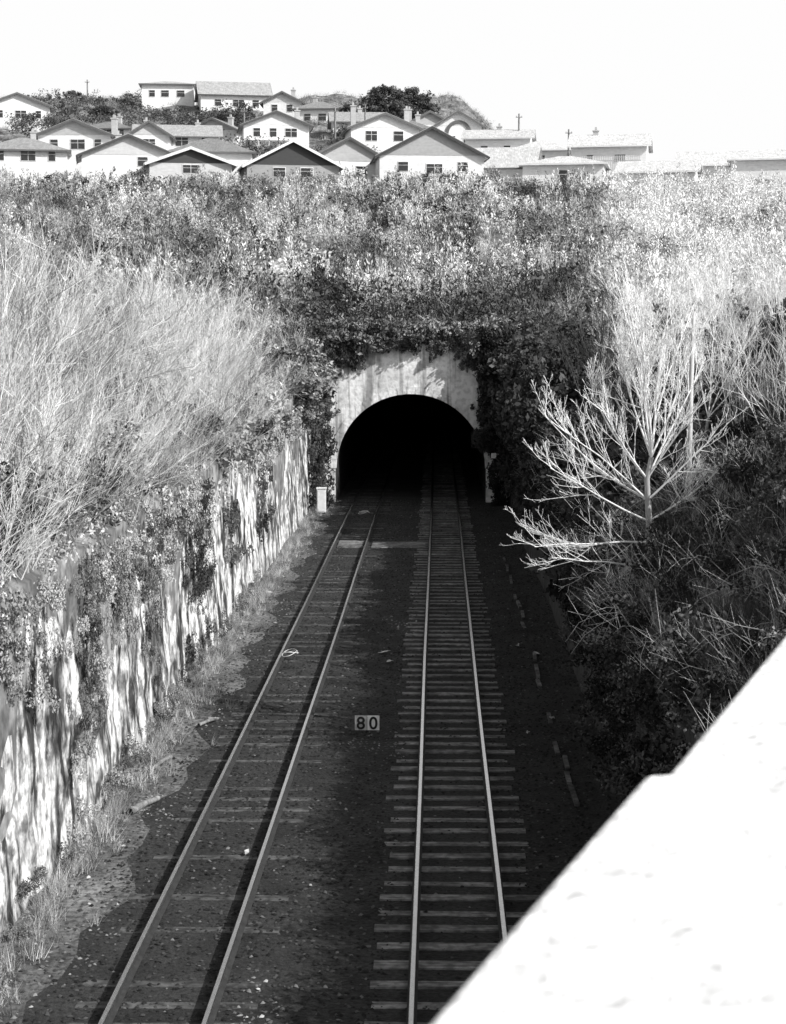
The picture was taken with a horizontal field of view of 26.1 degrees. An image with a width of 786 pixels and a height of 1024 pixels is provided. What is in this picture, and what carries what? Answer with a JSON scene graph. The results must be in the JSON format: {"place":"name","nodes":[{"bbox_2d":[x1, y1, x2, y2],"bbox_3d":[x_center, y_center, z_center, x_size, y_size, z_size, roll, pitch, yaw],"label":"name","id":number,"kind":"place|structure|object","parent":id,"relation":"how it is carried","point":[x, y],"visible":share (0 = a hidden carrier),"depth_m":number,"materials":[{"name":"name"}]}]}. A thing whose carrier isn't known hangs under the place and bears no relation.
{"place":"outdoors","nodes":[
{"label":"outdoors","id":0,"kind":"place"},
{"bbox_2d":[0,94,785,1023],"bbox_3d":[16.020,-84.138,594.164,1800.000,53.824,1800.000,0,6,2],"label":"ground","id":1,"kind":"structure","parent":0,"point":[8,726],"depth_m":27.67,"materials":[{"name":"gravel"}]},
{"bbox_2d":[0,94,50,131],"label":"walls","id":2,"kind":"structure","parent":1,"relation":"on","point":[10,104],"depth_m":242.79,"materials":[{"name":"paint"}]},
{"bbox_2d":[0,151,67,190],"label":"walls","id":3,"kind":"structure","parent":1,"relation":"on","point":[41,165],"depth_m":180.47,"materials":[{"name":"paint"}]},
{"bbox_2d":[0,151,54,160],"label":"window glass","id":4,"kind":"object","parent":3,"relation":"in","point":[24,155],"visible":1,"depth_m":180.16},
{"bbox_2d":[0,138,71,155],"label":"roof","id":5,"kind":"structure","parent":3,"relation":"on","point":[22,143],"depth_m":181.29,"materials":[{"name":"tile"}]},
{"bbox_2d":[38,123,114,188],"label":"walls","id":6,"kind":"structure","parent":1,"relation":"on","point":[63,141],"depth_m":185.24,"materials":[{"name":"paint"}]},
{"bbox_2d":[40,121,106,134],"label":"gable cladding","id":7,"kind":"structure","parent":6,"relation":"attached to","point":[72,128],"depth_m":185.04,"materials":[{"name":"paint"}]},
{"bbox_2d":[36,118,113,138],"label":"roof","id":8,"kind":"structure","parent":6,"relation":"on","point":[64,121],"depth_m":184.51,"materials":[{"name":"metal"}]},
{"bbox_2d":[36,118,114,139],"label":"barge boards","id":9,"kind":"object","parent":8,"relation":"attached to","point":[79,122],"visible":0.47,"depth_m":184.48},
{"bbox_2d":[50,139,100,148],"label":"window glass","id":10,"kind":"object","parent":6,"relation":"in","point":[79,145],"visible":0.87,"depth_m":185.16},
{"bbox_2d":[0,382,164,573],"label":"leafy undergrowth","id":11,"kind":"object","parent":1,"relation":"on","point":[10,488],"visible":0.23,"depth_m":27.72,"materials":[{"name":"grey plant"}]},
{"bbox_2d":[89,103,118,121],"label":"evergreen tree","id":12,"kind":"object","parent":1,"relation":"on","point":[103,108],"visible":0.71,"depth_m":245.43,"materials":[{"name":"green plant"}]},
{"bbox_2d":[82,154,160,186],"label":"walls","id":13,"kind":"structure","parent":1,"relation":"on","point":[123,164],"depth_m":175.73,"materials":[{"name":"paint"}]},
{"bbox_2d":[77,133,167,163],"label":"roof","id":14,"kind":"structure","parent":13,"relation":"on","point":[79,159],"depth_m":176.23,"materials":[{"name":"metal"}]},
{"bbox_2d":[76,134,171,162],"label":"barge boards","id":15,"kind":"object","parent":14,"relation":"attached to","point":[117,139],"visible":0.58,"depth_m":175.10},
{"bbox_2d":[86,136,167,155],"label":"gable cladding","id":16,"kind":"structure","parent":13,"relation":"attached to","point":[128,145],"depth_m":175.76,"materials":[{"name":"paint"}]},
{"bbox_2d":[0,452,263,984],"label":"ivy","id":17,"kind":"object","parent":1,"relation":"on","point":[125,592],"visible":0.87,"depth_m":28.55,"materials":[{"name":"grey plant"}]},
{"bbox_2d":[127,796,159,814],"bbox_3d":[-4.024,4.730,27.469,0.114,0.131,0.866,3,7,22],"label":"fallen log","id":18,"kind":"object","parent":1,"relation":"on","point":[137,808],"visible":0.97,"depth_m":27.35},
{"bbox_2d":[134,135,171,149],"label":"walls","id":19,"kind":"structure","parent":1,"relation":"on","point":[164,141],"depth_m":200.40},
{"bbox_2d":[131,123,166,134],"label":"gable cladding","id":20,"kind":"structure","parent":19,"relation":"attached to","point":[148,129],"depth_m":200.12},
{"bbox_2d":[0,423,313,939],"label":"retaining wall","id":21,"kind":"structure","parent":1,"relation":"on","point":[48,792],"depth_m":28.38,"materials":[{"name":"stone"}]},
{"bbox_2d":[0,261,318,473],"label":"leafy undergrowth","id":22,"kind":"object","parent":1,"relation":"on","point":[280,391],"visible":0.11,"depth_m":54.87,"materials":[{"name":"grey plant"}]},
{"bbox_2d":[0,173,321,582],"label":"bare thicket","id":23,"kind":"object","parent":1,"relation":"on","point":[33,376],"visible":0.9,"depth_m":36.37,"materials":[{"name":"grey plant"}]},
{"bbox_2d":[0,504,325,1017],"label":"trackside weeds","id":24,"kind":"object","parent":1,"relation":"on","point":[116,805],"visible":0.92,"depth_m":28.00,"materials":[{"name":"grey plant"}]},
{"bbox_2d":[142,85,195,111],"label":"walls","id":25,"kind":"structure","parent":1,"relation":"on","point":[157,101],"depth_m":276.39,"materials":[{"name":"paint"}]},
{"bbox_2d":[148,162,231,190],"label":"walls","id":26,"kind":"structure","parent":1,"relation":"on","point":[157,169],"depth_m":173.69,"materials":[{"name":"paint"}]},
{"bbox_2d":[144,146,236,169],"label":"roof","id":27,"kind":"structure","parent":26,"relation":"on","point":[233,166],"depth_m":173.67,"materials":[{"name":"metal"}]},
{"bbox_2d":[143,147,237,171],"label":"barge boards","id":28,"kind":"object","parent":27,"relation":"attached to","point":[195,149],"visible":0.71,"depth_m":173.21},
{"bbox_2d":[155,149,228,163],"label":"gable cladding","id":29,"kind":"structure","parent":26,"relation":"attached to","point":[190,156],"depth_m":173.74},
{"bbox_2d":[172,138,218,148],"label":"walls","id":30,"kind":"structure","parent":1,"relation":"on","point":[191,140],"depth_m":205.34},
{"bbox_2d":[132,124,222,139],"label":"roof","id":31,"kind":"structure","parent":30,"relation":"on","point":[200,130],"depth_m":207.08,"materials":[{"name":"tile"}]},
{"bbox_2d":[201,120,241,145],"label":"walls","id":32,"kind":"structure","parent":1,"relation":"on","point":[232,132],"depth_m":218.84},
{"bbox_2d":[211,153,252,178],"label":"walls","id":33,"kind":"structure","parent":1,"relation":"on","point":[240,159],"depth_m":183.78,"materials":[{"name":"paint"}]},
{"bbox_2d":[168,138,256,158],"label":"roof","id":34,"kind":"structure","parent":33,"relation":"on","point":[212,144],"depth_m":184.59,"materials":[{"name":"tile"}]},
{"bbox_2d":[198,95,268,112],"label":"walls","id":35,"kind":"structure","parent":1,"relation":"on","point":[205,101],"depth_m":272.11,"materials":[{"name":"paint"}]},
{"bbox_2d":[194,81,272,101],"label":"roof","id":36,"kind":"structure","parent":35,"relation":"on","point":[229,88],"depth_m":273.80,"materials":[{"name":"tile"}]},
{"bbox_2d":[66,430,410,1023],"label":"railway track","id":37,"kind":"structure","parent":1,"relation":"on","point":[123,984],"depth_m":27.39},
{"bbox_2d":[0,90,494,180],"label":"trees","id":38,"kind":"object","parent":1,"relation":"on","point":[435,101],"depth_m":275.55,"materials":[{"name":"plant"}]},
{"bbox_2d":[242,125,308,155],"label":"walls","id":39,"kind":"structure","parent":1,"relation":"on","point":[302,134],"depth_m":208.24,"materials":[{"name":"paint"}]},
{"bbox_2d":[238,110,311,131],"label":"roof","id":40,"kind":"structure","parent":39,"relation":"on","point":[241,127],"depth_m":209.72,"materials":[{"name":"metal"}]},
{"bbox_2d":[237,110,313,133],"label":"barge boards","id":41,"kind":"object","parent":40,"relation":"attached to","point":[279,112],"visible":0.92,"depth_m":207.45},
{"bbox_2d":[254,128,296,143],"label":"window glass","id":42,"kind":"object","parent":39,"relation":"in","point":[273,132],"visible":0.69,"depth_m":208.10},
{"bbox_2d":[246,112,304,124],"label":"gable cladding","id":43,"kind":"structure","parent":39,"relation":"attached to","point":[276,118],"depth_m":207.97,"materials":[{"name":"paint"}]},
{"bbox_2d":[263,102,302,116],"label":"walls","id":44,"kind":"structure","parent":1,"relation":"on","point":[282,106],"depth_m":250.54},
{"bbox_2d":[265,93,298,101],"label":"gable cladding","id":45,"kind":"structure","parent":44,"relation":"attached to","point":[281,97],"depth_m":250.36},
{"bbox_2d":[240,142,338,190],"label":"walls","id":46,"kind":"structure","parent":1,"relation":"on","point":[260,169],"depth_m":173.16,"materials":[{"name":"paint"}]},
{"bbox_2d":[237,139,342,172],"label":"roof","id":47,"kind":"structure","parent":46,"relation":"on","point":[340,168],"depth_m":173.03,"materials":[{"name":"metal"}]},
{"bbox_2d":[234,139,344,174],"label":"barge boards","id":48,"kind":"object","parent":47,"relation":"attached to","point":[283,145],"visible":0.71,"depth_m":172.35,"materials":[{"name":"wood"}]},
{"bbox_2d":[273,168,312,176],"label":"window glass","id":49,"kind":"object","parent":46,"relation":"in","point":[282,171],"visible":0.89,"depth_m":172.96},
{"bbox_2d":[251,142,336,165],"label":"gable cladding","id":50,"kind":"structure","parent":46,"relation":"attached to","point":[292,153],"depth_m":172.97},
{"bbox_2d":[0,499,623,1023],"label":"ballast","id":51,"kind":"structure","parent":1,"relation":"on","point":[300,831],"depth_m":28.09,"materials":[{"name":"gravel"}]},
{"bbox_2d":[300,109,338,123],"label":"walls","id":52,"kind":"structure","parent":1,"relation":"on","point":[314,113],"depth_m":244.66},
{"bbox_2d":[292,102,339,110],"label":"roof","id":53,"kind":"structure","parent":52,"relation":"on","point":[318,105],"depth_m":245.17,"materials":[{"name":"tile"}]},
{"bbox_2d":[316,487,326,512],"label":"lineside cabinet","id":54,"kind":"object","parent":1,"relation":"on","point":[321,498],"visible":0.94,"depth_m":70.51,"materials":[{"name":"metal"}]},
{"bbox_2d":[331,123,349,133],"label":"walls","id":55,"kind":"structure","parent":1,"relation":"on","point":[337,125],"depth_m":230.24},
{"bbox_2d":[327,112,383,128],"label":"roof","id":56,"kind":"structure","parent":55,"relation":"on","point":[341,116],"depth_m":232.16,"materials":[{"name":"metal"}]},
{"bbox_2d":[335,139,375,182],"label":"walls","id":57,"kind":"structure","parent":1,"relation":"on","point":[371,168],"depth_m":181.17,"materials":[{"name":"paint"}]},
{"bbox_2d":[318,137,377,152],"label":"roof","id":58,"kind":"structure","parent":57,"relation":"on","point":[325,148],"depth_m":181.81,"materials":[{"name":"metal"}]},
{"bbox_2d":[321,137,378,154],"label":"barge boards","id":59,"kind":"object","parent":58,"relation":"attached to","point":[345,140],"visible":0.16,"depth_m":180.11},
{"bbox_2d":[322,140,374,161],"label":"gable cladding","id":60,"kind":"structure","parent":57,"relation":"attached to","point":[349,150],"depth_m":180.78,"materials":[{"name":"paint"}]},
{"bbox_2d":[355,715,378,732],"bbox_3d":[-0.496,4.120,32.570,0.470,0.440,0.069,0,6,2],"label":"speed sign","id":61,"kind":"object","parent":1,"relation":"on","point":[367,723],"visible":1,"depth_m":32.53,"materials":[{"name":"metal"}]},
{"bbox_2d":[337,540,424,547],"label":"crossing boards","id":62,"kind":"object","parent":1,"relation":"on","point":[351,543],"visible":1,"depth_m":60.33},
{"bbox_2d":[357,84,405,115],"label":"evergreen tree","id":63,"kind":"object","parent":1,"relation":"on","point":[374,101],"visible":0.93,"depth_m":251.26,"materials":[{"name":"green plant"}]},
{"bbox_2d":[345,127,418,152],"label":"walls","id":64,"kind":"structure","parent":1,"relation":"on","point":[385,140],"depth_m":199.04,"materials":[{"name":"paint"}]},
{"bbox_2d":[343,112,421,134],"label":"roof","id":65,"kind":"structure","parent":64,"relation":"on","point":[345,132],"depth_m":198.81,"materials":[{"name":"tile"}]},
{"bbox_2d":[340,112,423,136],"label":"barge boards","id":66,"kind":"object","parent":65,"relation":"attached to","point":[390,115],"visible":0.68,"depth_m":198.29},
{"bbox_2d":[366,131,402,140],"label":"window glass","id":67,"kind":"object","parent":64,"relation":"in","point":[396,137],"visible":0.98,"depth_m":198.87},
{"bbox_2d":[356,115,415,127],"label":"gable cladding","id":68,"kind":"structure","parent":64,"relation":"attached to","point":[385,121],"depth_m":198.83,"materials":[{"name":"paint"}]},
{"bbox_2d":[185,309,580,564],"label":"ivy","id":69,"kind":"object","parent":1,"relation":"on","point":[507,394],"visible":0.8,"depth_m":70.00,"materials":[{"name":"grey plant"}]},
{"bbox_2d":[2,88,780,201],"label":"garden shrubs","id":70,"kind":"object","parent":1,"relation":"on","point":[55,119],"visible":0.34,"depth_m":229.15,"materials":[{"name":"grey plant"}]},
{"bbox_2d":[0,160,785,343],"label":"hillside shrubs","id":71,"kind":"object","parent":1,"relation":"on","point":[24,190],"visible":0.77,"depth_m":108.84,"materials":[{"name":"grey plant"}]},
{"bbox_2d":[0,269,785,708],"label":"bank grass","id":72,"kind":"structure","parent":1,"relation":"on","point":[32,559],"depth_m":27.70,"materials":[{"name":"plant"}]},
{"bbox_2d":[0,162,785,442],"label":"bare brush","id":73,"kind":"object","parent":1,"relation":"on","point":[724,291],"visible":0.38,"depth_m":52.88,"materials":[{"name":"white plant"}]},
{"bbox_2d":[1,177,785,334],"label":"hillside grass","id":74,"kind":"structure","parent":1,"relation":"on","point":[350,249],"depth_m":110.38,"materials":[{"name":"plant"}]},
{"bbox_2d":[314,339,508,501],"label":"tunnel portal","id":75,"kind":"object","parent":1,"relation":"on","point":[418,397],"visible":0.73,"depth_m":80.30,"materials":[{"name":"concrete"}]},
{"bbox_2d":[387,86,440,117],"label":"evergreen tree","id":76,"kind":"object","parent":1,"relation":"on","point":[418,100],"visible":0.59,"depth_m":255.73,"materials":[{"name":"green plant"}]},
{"bbox_2d":[375,128,483,188],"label":"walls","id":77,"kind":"structure","parent":1,"relation":"on","point":[386,163],"depth_m":175.10,"materials":[{"name":"paint"}]},
{"bbox_2d":[372,125,487,162],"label":"roof","id":78,"kind":"structure","parent":77,"relation":"on","point":[375,159],"depth_m":174.64,"materials":[{"name":"tile"}]},
{"bbox_2d":[370,126,489,163],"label":"barge boards","id":79,"kind":"object","parent":78,"relation":"attached to","point":[438,130],"visible":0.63,"depth_m":174.23,"materials":[{"name":"wood"}]},
{"bbox_2d":[382,129,481,155],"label":"gable cladding","id":80,"kind":"structure","parent":77,"relation":"attached to","point":[431,142],"depth_m":174.87,"materials":[{"name":"paint"}]},
{"bbox_2d":[398,162,467,172],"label":"window glass","id":81,"kind":"object","parent":77,"relation":"in","point":[402,166],"visible":0.89,"depth_m":175.09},
{"bbox_2d":[364,430,539,1023],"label":"railway track","id":82,"kind":"structure","parent":1,"relation":"on","point":[413,964],"depth_m":29.30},
{"bbox_2d":[435,126,481,141],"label":"walls","id":83,"kind":"structure","parent":1,"relation":"on","point":[457,131],"depth_m":218.33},
{"bbox_2d":[437,112,479,125],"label":"gable cladding","id":84,"kind":"structure","parent":83,"relation":"attached to","point":[459,116],"depth_m":218.15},
{"bbox_2d":[465,138,532,147],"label":"walls","id":85,"kind":"structure","parent":1,"relation":"on","point":[478,143],"depth_m":208.60,"materials":[{"name":"paint"}]},
{"bbox_2d":[461,129,536,141],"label":"roof","id":86,"kind":"structure","parent":85,"relation":"on","point":[503,133],"depth_m":209.83,"materials":[{"name":"tile"}]},
{"bbox_2d":[484,169,522,185],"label":"walls","id":87,"kind":"structure","parent":1,"relation":"on","point":[510,173],"depth_m":182.54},
{"bbox_2d":[475,147,541,167],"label":"roof","id":88,"kind":"structure","parent":87,"relation":"on","point":[507,157],"depth_m":184.27,"materials":[{"name":"metal"}]},
{"bbox_2d":[503,557,579,805],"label":"drain kerb","id":89,"kind":"structure","parent":1,"relation":"on","point":[567,774],"depth_m":33.31,"materials":[{"name":"concrete"}]},
{"bbox_2d":[542,150,570,158],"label":"walls","id":90,"kind":"structure","parent":1,"relation":"on","point":[549,154],"depth_m":204.44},
{"bbox_2d":[518,141,570,152],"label":"roof","id":91,"kind":"structure","parent":90,"relation":"on","point":[546,145],"depth_m":205.66,"materials":[{"name":"tile"}]},
{"bbox_2d":[523,164,606,185],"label":"walls","id":92,"kind":"structure","parent":1,"relation":"on","point":[530,170],"depth_m":179.46,"materials":[{"name":"paint"}]},
{"bbox_2d":[518,156,610,170],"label":"roof","id":93,"kind":"structure","parent":92,"relation":"on","point":[566,159],"depth_m":180.14,"materials":[{"name":"tile"}]},
{"bbox_2d":[518,162,607,164],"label":"gutter","id":94,"kind":"object","parent":93,"relation":"attached to","point":[563,163],"visible":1,"depth_m":178.69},
{"bbox_2d":[531,246,647,437],"bbox_3d":[5.326,-2.856,45.666,3.717,8.509,2.741,2,6,14],"label":"bush","id":95,"kind":"object","parent":1,"relation":"on","point":[602,340],"visible":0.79,"depth_m":45.42,"materials":[{"name":"grey plant"}]},
{"bbox_2d":[431,637,785,1023],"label":"bridge parapet","id":96,"kind":"structure","parent":1,"relation":"on","point":[662,899],"depth_m":1.75,"materials":[{"name":"white paint"}]},
{"bbox_2d":[571,146,648,176],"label":"walls","id":97,"kind":"structure","parent":1,"relation":"on","point":[642,152],"depth_m":192.69,"materials":[{"name":"paint"}]},
{"bbox_2d":[567,134,652,151],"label":"roof","id":98,"kind":"structure","parent":97,"relation":"on","point":[611,139],"depth_m":193.91,"materials":[{"name":"tile"}]},
{"bbox_2d":[580,155,640,177],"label":"picket fence","id":99,"kind":"object","parent":1,"relation":"on","point":[615,160],"visible":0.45,"depth_m":189.22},
{"bbox_2d":[509,459,714,795],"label":"retaining wall","id":100,"kind":"structure","parent":1,"relation":"on","point":[533,552],"depth_m":34.50,"materials":[{"name":"concrete"}]},
{"bbox_2d":[503,238,750,592],"bbox_3d":[3.878,-1.735,29.620,4.415,6.310,2.882,-4,7,-30],"label":"bare tree","id":101,"kind":"object","parent":1,"relation":"on","point":[647,410],"visible":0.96,"depth_m":29.52,"materials":[{"name":"grey plant"}]},
{"bbox_2d":[490,288,785,617],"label":"bramble bush","id":102,"kind":"object","parent":1,"relation":"on","point":[509,468],"visible":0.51,"depth_m":43.98,"materials":[{"name":"grey plant"}]},
{"bbox_2d":[512,389,785,807],"bbox_3d":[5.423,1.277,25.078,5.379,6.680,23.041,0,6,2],"label":"bramble bush","id":103,"kind":"object","parent":1,"relation":"on","point":[641,685],"visible":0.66,"depth_m":25.52,"materials":[{"name":"black plant"}]},
{"bbox_2d":[619,172,698,184],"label":"walls","id":104,"kind":"structure","parent":1,"relation":"on","point":[691,174],"depth_m":180.84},
{"bbox_2d":[614,160,702,176],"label":"roof","id":105,"kind":"structure","parent":104,"relation":"on","point":[637,166],"depth_m":182.17,"materials":[{"name":"metal"}]},
{"bbox_2d":[677,312,707,473],"bbox_3d":[5.929,-1.657,33.874,0.600,4.629,0.108,0,6,2],"label":"wooden pole","id":106,"kind":"object","parent":1,"relation":"on","point":[690,405],"visible":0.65,"depth_m":33.74,"materials":[{"name":"wood"}]},
{"bbox_2d":[637,291,771,440],"bbox_3d":[6.529,-1.758,35.469,2.953,5.685,2.458,0,6,2],"label":"bare tree","id":107,"kind":"object","parent":1,"relation":"on","point":[711,382],"visible":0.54,"depth_m":35.78,"materials":[{"name":"grey plant"}]},
{"bbox_2d":[703,166,730,175],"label":"walls","id":108,"kind":"structure","parent":1,"relation":"on","point":[711,169],"depth_m":197.03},
{"bbox_2d":[674,150,761,164],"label":"roof","id":109,"kind":"structure","parent":108,"relation":"on","point":[711,157],"depth_m":199.27,"materials":[{"name":"metal"}]},
{"bbox_2d":[731,160,785,182],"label":"walls","id":110,"kind":"structure","parent":1,"relation":"on","point":[755,167],"depth_m":182.44,"materials":[{"name":"paint"}]},
{"bbox_2d":[727,149,785,167],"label":"roof","id":111,"kind":"structure","parent":110,"relation":"on","point":[774,153],"depth_m":183.39,"materials":[{"name":"metal"}]},
{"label":"walls","id":112,"kind":"object","parent":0,"visible":0},
{"bbox_2d":[420,113,442,123],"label":"gable cladding","id":113,"kind":"structure","parent":112,"relation":"attached to","point":[429,118],"depth_m":222.17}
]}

